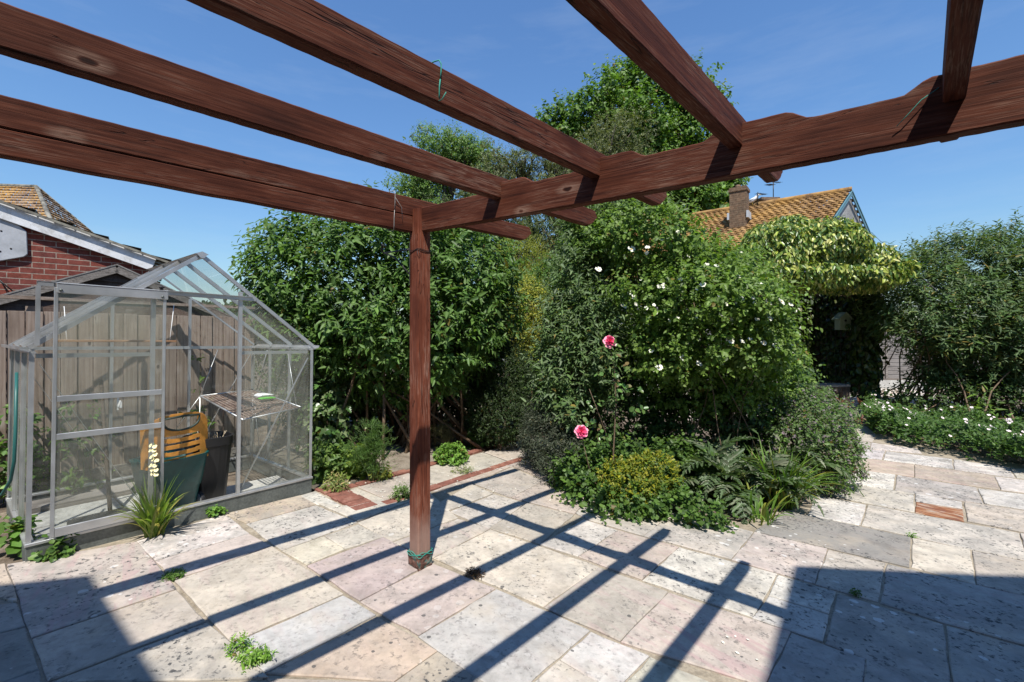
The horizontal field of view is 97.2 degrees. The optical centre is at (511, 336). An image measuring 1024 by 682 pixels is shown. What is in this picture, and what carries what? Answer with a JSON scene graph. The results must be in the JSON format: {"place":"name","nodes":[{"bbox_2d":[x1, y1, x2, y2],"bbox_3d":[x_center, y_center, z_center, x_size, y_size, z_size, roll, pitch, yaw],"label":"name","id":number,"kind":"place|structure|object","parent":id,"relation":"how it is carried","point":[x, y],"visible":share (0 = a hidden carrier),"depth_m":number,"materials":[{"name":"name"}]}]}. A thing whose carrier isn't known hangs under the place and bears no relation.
{"place":"outdoors","nodes":[
{"label":"outdoors","id":0,"kind":"place"},
{"bbox_2d":[31,475,287,539],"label":"greenhouse floor","id":1,"kind":"structure","parent":0,"point":[63,516],"depth_m":3.66,"materials":[{"name":"concrete"}]},
{"bbox_2d":[32,482,135,513],"bbox_3d":[-3.529,1.375,3.997,0.240,0.048,1.160,0,-1,38],"label":"plank","id":2,"kind":"object","parent":1,"relation":"on","point":[66,500],"visible":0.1,"depth_m":3.80,"materials":[{"name":"beige wood"}]},
{"bbox_2d":[67,379,129,524],"bbox_3d":[-3.354,0.885,3.599,0.950,1.008,0.340,0,-1,38],"label":"garden tool","id":3,"kind":"object","parent":1,"relation":"on","point":[110,511],"visible":0.67,"depth_m":3.55,"materials":[{"name":"grey metal"}]},
{"bbox_2d":[129,412,208,508],"bbox_3d":[-2.709,1.002,3.583,0.356,0.796,0.472,0,-1,20],"label":"garden cart","id":4,"kind":"object","parent":1,"relation":"on","point":[189,469],"visible":0.81,"depth_m":3.51,"materials":[{"name":"green plastic"}]},
{"bbox_2d":[182,427,233,499],"bbox_3d":[-2.633,1.098,3.905,0.365,0.610,0.344,0,-1,38],"label":"plastic bin","id":5,"kind":"object","parent":1,"relation":"on","point":[213,483],"visible":0.62,"depth_m":3.83,"materials":[{"name":"black plastic"}]},
{"bbox_2d":[0,424,1023,681],"bbox_3d":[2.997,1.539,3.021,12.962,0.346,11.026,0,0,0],"label":"patio","id":6,"kind":"structure","parent":0,"point":[252,586],"depth_m":2.67,"materials":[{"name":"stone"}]},
{"bbox_2d":[28,533,79,562],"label":"paving weed","id":7,"kind":"object","parent":6,"relation":"on","point":[67,551],"visible":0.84,"depth_m":2.86,"materials":[{"name":"green plant"}]},
{"bbox_2d":[106,443,196,538],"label":"striped iris plant","id":8,"kind":"object","parent":6,"relation":"on","point":[151,522],"visible":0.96,"depth_m":3.20,"materials":[{"name":"green plant"}]},
{"bbox_2d":[158,567,186,581],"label":"leafy weed","id":9,"kind":"object","parent":6,"relation":"on","point":[170,575],"visible":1,"depth_m":2.69,"materials":[{"name":"green plant"}]},
{"bbox_2d":[206,504,227,517],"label":"paving weed","id":10,"kind":"object","parent":6,"relation":"on","point":[215,509],"visible":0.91,"depth_m":3.58,"materials":[{"name":"green plant"}]},
{"bbox_2d":[223,630,254,658],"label":"paving weed","id":11,"kind":"object","parent":6,"relation":"on","point":[241,641],"visible":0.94,"depth_m":2.09,"materials":[{"name":"green plant"}]},
{"bbox_2d":[232,641,278,672],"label":"paving weed","id":12,"kind":"object","parent":6,"relation":"on","point":[252,658],"visible":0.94,"depth_m":2.02,"materials":[{"name":"green plant"}]},
{"bbox_2d":[368,460,392,481],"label":"leafy weed","id":13,"kind":"object","parent":6,"relation":"on","point":[388,476],"visible":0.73,"depth_m":4.66,"materials":[{"name":"green plant"}]},
{"bbox_2d":[432,441,469,466],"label":"leafy weed","id":14,"kind":"object","parent":6,"relation":"on","point":[448,454],"visible":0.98,"depth_m":5.32,"materials":[{"name":"green plant"}]},
{"bbox_2d":[450,464,473,475],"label":"leafy weed","id":15,"kind":"object","parent":6,"relation":"on","point":[464,471],"visible":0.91,"depth_m":4.99,"materials":[{"name":"green plant"}]},
{"bbox_2d":[464,566,485,579],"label":"dead weed","id":16,"kind":"object","parent":6,"relation":"on","point":[474,571],"visible":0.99,"depth_m":2.85,"materials":[{"name":"brown plant"}]},
{"bbox_2d":[0,0,1023,571],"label":"pergola","id":17,"kind":"object","parent":6,"relation":"on","point":[966,98],"visible":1,"depth_m":1.67,"materials":[{"name":"brown wood"}]},
{"bbox_2d":[388,190,402,230],"bbox_3d":[-0.742,-0.786,2.856,0.079,0.249,0.064,0,0,35],"label":"wire loop","id":18,"kind":"object","parent":17,"relation":"attached to","point":[394,209],"visible":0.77,"depth_m":2.82,"materials":[{"name":"grey metal"}]},
{"bbox_2d":[380,242,427,283],"bbox_3d":[-0.713,-0.485,3.023,0.386,0.290,0.122,0,0,31],"label":"basket bracket","id":19,"kind":"object","parent":17,"relation":"attached to","point":[397,260],"visible":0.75,"depth_m":2.96,"materials":[{"name":"grey metal"}]},
{"bbox_2d":[407,548,432,558],"bbox_3d":[-0.602,1.407,2.957,0.119,0.036,0.126,0,0,42],"label":"twine","id":20,"kind":"object","parent":17,"relation":"attached to","point":[420,553],"visible":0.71,"depth_m":2.92,"materials":[{"name":"teal fabric"}]},
{"bbox_2d":[423,60,446,104],"bbox_3d":[-0.249,-0.804,1.438,0.098,0.141,0.048,0,0,9],"label":"twine","id":21,"kind":"object","parent":17,"relation":"attached to","point":[440,79],"visible":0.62,"depth_m":1.42,"materials":[{"name":"teal fabric"}]},
{"bbox_2d":[897,87,938,125],"bbox_3d":[1.286,-0.728,1.432,0.103,0.097,0.014,0,0,32],"label":"twine","id":22,"kind":"object","parent":17,"relation":"attached to","point":[918,103],"visible":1,"depth_m":1.43,"materials":[{"name":"teal fabric"}]},
{"bbox_2d":[336,453,757,659],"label":"fallen petals","id":23,"kind":"object","parent":6,"relation":"on","point":[568,529],"visible":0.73,"depth_m":3.69,"materials":[{"name":"pink"}]},
{"bbox_2d":[836,397,869,478],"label":"copper sprig","id":24,"kind":"object","parent":6,"relation":"on","point":[857,424],"visible":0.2,"depth_m":5.29,"materials":[{"name":"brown plant"}]},
{"bbox_2d":[848,588,865,597],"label":"paving weed","id":25,"kind":"object","parent":6,"relation":"on","point":[854,591],"visible":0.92,"depth_m":2.80,"materials":[{"name":"green plant"}]},
{"bbox_2d":[0,349,1023,567],"bbox_3d":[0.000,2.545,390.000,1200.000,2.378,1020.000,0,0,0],"label":"ground","id":26,"kind":"structure","parent":0,"point":[280,441],"depth_m":6.67,"materials":[{"name":"soil"}]},
{"bbox_2d":[0,514,41,557],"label":"leafy weed","id":27,"kind":"object","parent":26,"relation":"on","point":[14,546],"visible":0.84,"depth_m":2.94,"materials":[{"name":"green plant"}]},
{"bbox_2d":[0,404,49,503],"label":"leafy weed","id":28,"kind":"object","parent":26,"relation":"on","point":[35,470],"visible":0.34,"depth_m":3.80,"materials":[{"name":"green plant"}]},
{"bbox_2d":[0,184,93,232],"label":"house","id":29,"kind":"structure","parent":26,"relation":"on","point":[46,207],"depth_m":14.71,"materials":[{"name":"brown tile"}]},
{"bbox_2d":[39,394,118,494],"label":"leafy weed","id":30,"kind":"object","parent":26,"relation":"on","point":[72,478],"visible":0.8,"depth_m":3.92,"materials":[{"name":"green plant"}]},
{"bbox_2d":[0,200,171,294],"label":"brick garage","id":31,"kind":"structure","parent":26,"relation":"on","point":[58,249],"depth_m":6.08,"materials":[{"name":"red brick"}]},
{"bbox_2d":[0,280,12,291],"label":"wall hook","id":32,"kind":"object","parent":31,"relation":"attached to","point":[2,283],"depth_m":5.76,"materials":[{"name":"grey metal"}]},
{"bbox_2d":[0,219,27,260],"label":"backboard","id":33,"kind":"object","parent":31,"relation":"attached to","point":[13,241],"visible":1,"depth_m":5.81,"materials":[{"name":"white plastic"}]},
{"bbox_2d":[0,264,230,460],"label":"shed","id":34,"kind":"structure","parent":26,"relation":"on","point":[117,275],"depth_m":5.31,"materials":[{"name":"wood"}]},
{"bbox_2d":[0,295,255,498],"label":"fence","id":35,"kind":"object","parent":26,"relation":"on","point":[77,378],"visible":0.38,"depth_m":4.36,"materials":[{"name":"brown wood"}]},
{"bbox_2d":[1,251,318,561],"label":"greenhouse","id":36,"kind":"object","parent":26,"relation":"on","point":[20,497],"visible":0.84,"depth_m":3.35,"materials":[{"name":"metal"}]},
{"bbox_2d":[0,372,18,495],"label":"garden hose","id":37,"kind":"object","parent":36,"relation":"attached to","point":[14,449],"visible":1,"depth_m":2.84,"materials":[{"name":"teal"}]},
{"bbox_2d":[49,283,167,537],"bbox_3d":[-2.732,0.460,3.098,0.030,1.653,0.594,0,-1,38],"label":"door","id":38,"kind":"structure","parent":36,"relation":"in","point":[68,288],"depth_m":3.03,"materials":[{"name":"metal"}]},
{"bbox_2d":[58,306,176,341],"bbox_3d":[-3.491,-0.128,4.039,0.213,0.361,0.833,0,-1,38],"label":"hanging shelf","id":39,"kind":"object","parent":36,"relation":"hanging from","point":[66,340],"visible":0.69,"depth_m":3.92,"materials":[{"name":"grey metal"}]},
{"bbox_2d":[117,398,121,409],"bbox_3d":[-3.554,0.613,4.088,0.130,0.120,0.012,0,-1,38],"label":"shelf bracket","id":40,"kind":"object","parent":36,"relation":"attached to","point":[119,403],"visible":0.82,"depth_m":4.09,"materials":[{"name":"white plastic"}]},
{"bbox_2d":[176,350,301,464],"bbox_3d":[-2.662,0.782,4.396,1.192,1.282,0.692,0,-1,38],"label":"staging table","id":41,"kind":"object","parent":36,"relation":"in","point":[253,405],"visible":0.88,"depth_m":4.43,"materials":[{"name":"metal"}]},
{"bbox_2d":[254,393,273,396],"bbox_3d":[-2.513,0.594,4.571,0.120,0.033,0.155,0,-1,38],"label":"tray","id":42,"kind":"object","parent":41,"relation":"on","point":[261,394],"visible":1,"depth_m":4.53,"materials":[{"name":"white plastic"}]},
{"bbox_2d":[258,397,275,399],"bbox_3d":[-2.436,0.616,4.490,0.080,0.020,0.145,0,-1,38],"label":"seed tray","id":43,"kind":"object","parent":41,"relation":"on","point":[261,398],"visible":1,"depth_m":4.47,"materials":[{"name":"green plastic"}]},
{"bbox_2d":[179,355,215,443],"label":"leafy weed","id":44,"kind":"object","parent":26,"relation":"on","point":[201,378],"visible":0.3,"depth_m":4.73,"materials":[{"name":"green plant"}]},
{"bbox_2d":[270,400,540,488],"bbox_3d":[-1.500,1.509,8.168,5.000,0.196,7.664,0,0,0],"label":"soil bed","id":45,"kind":"object","parent":26,"relation":"on","point":[297,458],"visible":0.19,"depth_m":5.58,"materials":[{"name":"brown soil"}]},
{"bbox_2d":[300,436,349,484],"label":"leafy weed","id":46,"kind":"object","parent":45,"relation":"on","point":[329,459],"visible":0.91,"depth_m":4.60,"materials":[{"name":"green plant"}]},
{"bbox_2d":[278,357,382,451],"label":"shrub","id":47,"kind":"object","parent":45,"relation":"on","point":[328,404],"visible":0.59,"depth_m":5.68,"materials":[{"name":"green plant"}]},
{"bbox_2d":[320,443,378,480],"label":"leafy weed","id":48,"kind":"object","parent":45,"relation":"on","point":[353,473],"visible":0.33,"depth_m":4.72,"materials":[{"name":"green plant"}]},
{"bbox_2d":[224,180,531,459],"bbox_3d":[-1.653,-0.224,6.277,3.938,3.644,2.923,0,0,0],"label":"broad shrub","id":49,"kind":"object","parent":45,"relation":"on","point":[363,337],"visible":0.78,"depth_m":5.48,"materials":[{"name":"green plant"}]},
{"bbox_2d":[272,355,516,455],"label":"undergrowth","id":50,"kind":"object","parent":45,"relation":"on","point":[450,409],"visible":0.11,"depth_m":6.69,"materials":[{"name":"green plant"}]},
{"bbox_2d":[314,437,526,509],"bbox_3d":[-0.501,1.523,5.434,0.844,0.153,3.579,0,0,37],"label":"brick edging","id":51,"kind":"object","parent":45,"relation":"on","point":[348,497],"visible":0.5,"depth_m":4.45,"materials":[{"name":"red brick"}]},
{"bbox_2d":[319,470,350,492],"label":"leafy weed","id":52,"kind":"object","parent":51,"relation":"on","point":[333,484],"visible":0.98,"depth_m":4.28,"materials":[{"name":"green plant"}]},
{"bbox_2d":[342,417,398,482],"bbox_3d":[-1.418,1.152,4.575,0.654,0.691,0.535,0,0,0],"label":"fennel","id":53,"kind":"object","parent":51,"relation":"on","point":[369,451],"visible":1,"depth_m":4.54,"materials":[{"name":"green plant"}]},
{"bbox_2d":[387,481,409,501],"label":"leafy weed","id":54,"kind":"object","parent":51,"relation":"on","point":[397,492],"visible":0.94,"depth_m":4.12,"materials":[{"name":"green plant"}]},
{"bbox_2d":[430,416,458,447],"bbox_3d":[-0.924,1.289,6.024,0.450,0.482,0.582,0,0,0],"label":"bronze fennel","id":55,"kind":"object","parent":45,"relation":"on","point":[443,433],"visible":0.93,"depth_m":5.98,"materials":[{"name":"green plant"}]},
{"bbox_2d":[463,424,487,448],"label":"leafy weed","id":56,"kind":"object","parent":45,"relation":"on","point":[472,437],"visible":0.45,"depth_m":6.16,"materials":[{"name":"green plant"}]},
{"bbox_2d":[461,332,536,450],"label":"clipped bush","id":57,"kind":"object","parent":45,"relation":"on","point":[497,401],"visible":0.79,"depth_m":6.04,"materials":[{"name":"green plant"}]},
{"bbox_2d":[487,222,564,416],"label":"conifer shrub","id":58,"kind":"object","parent":45,"relation":"on","point":[523,245],"visible":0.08,"depth_m":8.60,"materials":[{"name":"green plant"}]},
{"bbox_2d":[493,266,563,432],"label":"yellow shrub","id":59,"kind":"object","parent":45,"relation":"on","point":[527,283],"visible":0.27,"depth_m":7.33,"materials":[{"name":"green plant"}]},
{"bbox_2d":[381,117,506,313],"bbox_3d":[-2.648,-3.699,19.063,5.519,10.690,3.591,0,0,0],"label":"ash tree","id":60,"kind":"object","parent":26,"relation":"on","point":[450,147],"visible":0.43,"depth_m":18.42,"materials":[{"name":"green plant"}]},
{"bbox_2d":[254,276,696,408],"bbox_3d":[-0.385,0.092,10.387,10.581,3.532,5.067,0,0,0],"label":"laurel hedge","id":61,"kind":"object","parent":26,"relation":"on","point":[266,382],"visible":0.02,"depth_m":9.57,"materials":[{"name":"green plant"}]},
{"bbox_2d":[357,186,614,384],"bbox_3d":[-0.619,-1.448,13.371,7.876,6.397,3.437,0,0,9],"label":"holm oak tree","id":62,"kind":"object","parent":26,"relation":"on","point":[537,226],"visible":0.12,"depth_m":12.99,"materials":[{"name":"green plant"}]},
{"bbox_2d":[502,227,618,414],"bbox_3d":[1.203,-0.377,8.088,2.028,4.009,2.927,0,0,38],"label":"leafy shrub","id":63,"kind":"object","parent":26,"relation":"on","point":[545,271],"visible":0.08,"depth_m":7.67,"materials":[{"name":"green plant"}]},
{"bbox_2d":[456,102,665,252],"bbox_3d":[1.766,-3.089,16.846,7.931,10.093,3.995,0,0,0],"label":"willow leaved tree","id":64,"kind":"object","parent":26,"relation":"on","point":[521,169],"visible":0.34,"depth_m":16.02,"materials":[{"name":"green plant"}]},
{"bbox_2d":[534,47,752,229],"bbox_3d":[6.006,-6.182,21.512,9.813,16.204,7.069,0,0,28],"label":"sycamore tree","id":65,"kind":"object","parent":26,"relation":"on","point":[630,87],"visible":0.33,"depth_m":20.56,"materials":[{"name":"green plant"}]},
{"bbox_2d":[490,185,881,379],"bbox_3d":[6.572,-1.658,18.695,14.030,7.316,8.234,0,0,38],"label":"bungalow","id":66,"kind":"object","parent":26,"relation":"on","point":[741,214],"visible":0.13,"depth_m":15.65,"materials":[{"name":"tile"}]},
{"bbox_2d":[749,194,760,205],"bbox_3d":[8.925,-5.037,16.762,0.568,0.413,0.213,0,0,30],"label":"gull","id":67,"kind":"object","parent":66,"relation":"on","point":[753,199],"visible":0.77,"depth_m":16.68,"materials":[{"name":"white"}]},
{"bbox_2d":[757,192,765,205],"bbox_3d":[9.162,-5.043,16.645,0.470,0.490,0.282,0,0,-19],"label":"aerial","id":68,"kind":"object","parent":66,"relation":"on","point":[759,198],"visible":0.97,"depth_m":16.60,"materials":[{"name":"grey metal"}]},
{"bbox_2d":[766,181,780,196],"bbox_3d":[9.835,-5.385,17.000,0.700,0.943,0.282,0,0,-19],"label":"aerial","id":69,"kind":"object","parent":66,"relation":"attached to","point":[773,184],"visible":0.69,"depth_m":16.98,"materials":[{"name":"grey metal"}]},
{"bbox_2d":[626,330,990,389],"bbox_3d":[13.000,0.792,14.600,22.000,2.184,0.080,0,0,0],"label":"fence","id":70,"kind":"object","parent":26,"relation":"on","point":[891,370],"visible":0.04,"depth_m":14.60,"materials":[{"name":"wood"}]},
{"bbox_2d":[637,391,1003,419],"bbox_3d":[7.750,1.676,11.850,10.500,0.039,5.700,0,0,0],"label":"gravel bed","id":71,"kind":"object","parent":26,"relation":"on","point":[858,403],"depth_m":11.54,"materials":[{"name":"beige gravel"}]},
{"bbox_2d":[778,383,850,410],"bbox_3d":[6.694,1.402,10.130,1.535,0.663,0.370,0,0,0],"label":"garden bench","id":72,"kind":"object","parent":71,"relation":"on","point":[841,389],"visible":0.3,"depth_m":9.96,"materials":[{"name":"grey wood"}]},
{"bbox_2d":[878,391,910,407],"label":"leafy weed","id":73,"kind":"object","parent":71,"relation":"on","point":[893,398],"visible":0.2,"depth_m":9.61,"materials":[{"name":"green plant"}]},
{"bbox_2d":[781,293,868,401],"bbox_3d":[7.095,0.212,10.975,2.436,3.144,2.250,0,0,0],"label":"garden arbour","id":74,"kind":"object","parent":26,"relation":"on","point":[817,319],"visible":0.14,"depth_m":11.50,"materials":[{"name":"brown wood"}]},
{"bbox_2d":[733,214,926,408],"bbox_3d":[6.459,-0.486,10.358,4.137,4.404,3.957,0,0,0],"label":"variegated ivy","id":75,"kind":"object","parent":74,"relation":"on","point":[834,256],"visible":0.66,"depth_m":8.98,"materials":[{"name":"green plant"}]},
{"bbox_2d":[831,295,852,329],"bbox_3d":[7.649,-0.713,10.450,0.350,1.134,0.250,0,0,0],"label":"birdhouse","id":76,"kind":"object","parent":74,"relation":"hanging from","point":[842,319],"visible":0.94,"depth_m":10.36,"materials":[{"name":"green paint"}]},
{"bbox_2d":[837,206,1023,420],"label":"buddleja shrub","id":77,"kind":"object","parent":26,"relation":"on","point":[1000,348],"visible":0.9,"depth_m":8.95,"materials":[{"name":"green plant"}]},
{"bbox_2d":[855,391,1023,460],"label":"geranium bed","id":78,"kind":"object","parent":26,"relation":"on","point":[1000,440],"visible":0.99,"depth_m":6.80,"materials":[{"name":"green plant"}]},
{"bbox_2d":[865,394,1023,436],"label":"geranium flowers","id":79,"kind":"object","parent":78,"relation":"on","point":[1010,421],"visible":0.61,"depth_m":7.09,"materials":[{"name":"white plant"}]},
{"bbox_2d":[857,366,1023,422],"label":"shaded shrub","id":80,"kind":"object","parent":26,"relation":"on","point":[967,386],"visible":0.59,"depth_m":9.04,"materials":[{"name":"green plant"}]},
{"bbox_2d":[965,384,1012,423],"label":"leafy weed","id":81,"kind":"object","parent":26,"relation":"on","point":[983,404],"visible":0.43,"depth_m":8.06,"materials":[{"name":"green plant"}]},
{"bbox_2d":[0,0,1023,318],"label":"sky","id":82,"kind":"structure","parent":0,"point":[807,58],"materials":[{"name":"blue"}]},
{"bbox_2d":[551,421,845,519],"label":"island soil","id":83,"kind":"structure","parent":0,"point":[728,511],"depth_m":4.34,"materials":[{"name":"brown soil"}]},
{"bbox_2d":[513,394,594,486],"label":"silver shrub","id":84,"kind":"object","parent":83,"relation":"on","point":[529,442],"visible":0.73,"depth_m":5.05,"materials":[{"name":"green plant"}]},
{"bbox_2d":[552,333,648,484],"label":"pink rose bush","id":85,"kind":"object","parent":83,"relation":"on","point":[583,431],"visible":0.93,"depth_m":4.33,"materials":[{"name":"green plant"}]},
{"bbox_2d":[520,190,685,453],"bbox_3d":[1.122,-0.162,5.386,2.073,3.564,1.676,0,0,0],"label":"buddleja shrub","id":86,"kind":"object","parent":83,"relation":"on","point":[587,365],"visible":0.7,"depth_m":5.12,"materials":[{"name":"green plant"}]},
{"bbox_2d":[596,448,684,509],"bbox_3d":[1.146,1.329,4.297,0.789,0.595,0.871,0,0,-21],"label":"spurge","id":87,"kind":"object","parent":83,"relation":"on","point":[633,465],"visible":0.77,"depth_m":4.09,"materials":[{"name":"yellow plant"}]},
{"bbox_2d":[545,429,738,533],"bbox_3d":[1.304,1.353,4.330,1.945,0.758,1.492,0,0,0],"label":"shrub","id":88,"kind":"object","parent":83,"relation":"on","point":[583,474],"visible":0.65,"depth_m":4.12,"materials":[{"name":"green plant"}]},
{"bbox_2d":[541,328,830,508],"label":"island undergrowth","id":89,"kind":"object","parent":83,"relation":"on","point":[663,428],"visible":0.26,"depth_m":5.21,"materials":[{"name":"green plant"}]},
{"bbox_2d":[559,191,827,453],"bbox_3d":[2.011,0.011,5.076,2.874,3.369,2.546,0,0,0],"label":"rose shrub","id":90,"kind":"object","parent":83,"relation":"on","point":[672,325],"visible":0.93,"depth_m":4.69,"materials":[{"name":"green plant"}]},
{"bbox_2d":[662,425,856,524],"bbox_3d":[2.510,1.346,4.891,2.271,0.755,2.070,0,0,0],"label":"fern","id":91,"kind":"object","parent":83,"relation":"on","point":[719,482],"visible":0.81,"depth_m":4.37,"materials":[{"name":"green plant"}]},
{"bbox_2d":[724,474,796,524],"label":"daylily","id":92,"kind":"object","parent":83,"relation":"on","point":[764,515],"visible":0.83,"depth_m":3.93,"materials":[{"name":"green plant"}]},
{"bbox_2d":[698,375,870,496],"bbox_3d":[3.365,1.051,5.443,2.175,1.469,1.958,0,0,0],"label":"catmint","id":93,"kind":"object","parent":83,"relation":"on","point":[798,420],"visible":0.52,"depth_m":4.94,"materials":[{"name":"green plant"}]},
{"bbox_2d":[729,435,845,509],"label":"daylily","id":94,"kind":"object","parent":83,"relation":"on","point":[783,494],"visible":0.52,"depth_m":4.24,"materials":[{"name":"green plant"}]},
{"bbox_2d":[846,389,926,416],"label":"gravel","id":95,"kind":"structure","parent":0,"point":[856,400],"depth_m":12.09,"materials":[{"name":"beige gravel"}]},
{"bbox_3d":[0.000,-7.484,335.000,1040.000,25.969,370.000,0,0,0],"label":"hills","id":96,"kind":"structure","parent":0,"visible":0},
{"bbox_2d":[202,299,1001,344],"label":"wood","id":97,"kind":"object","parent":96,"relation":"on","point":[234,311],"depth_m":227.85,"materials":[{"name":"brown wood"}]}
]}

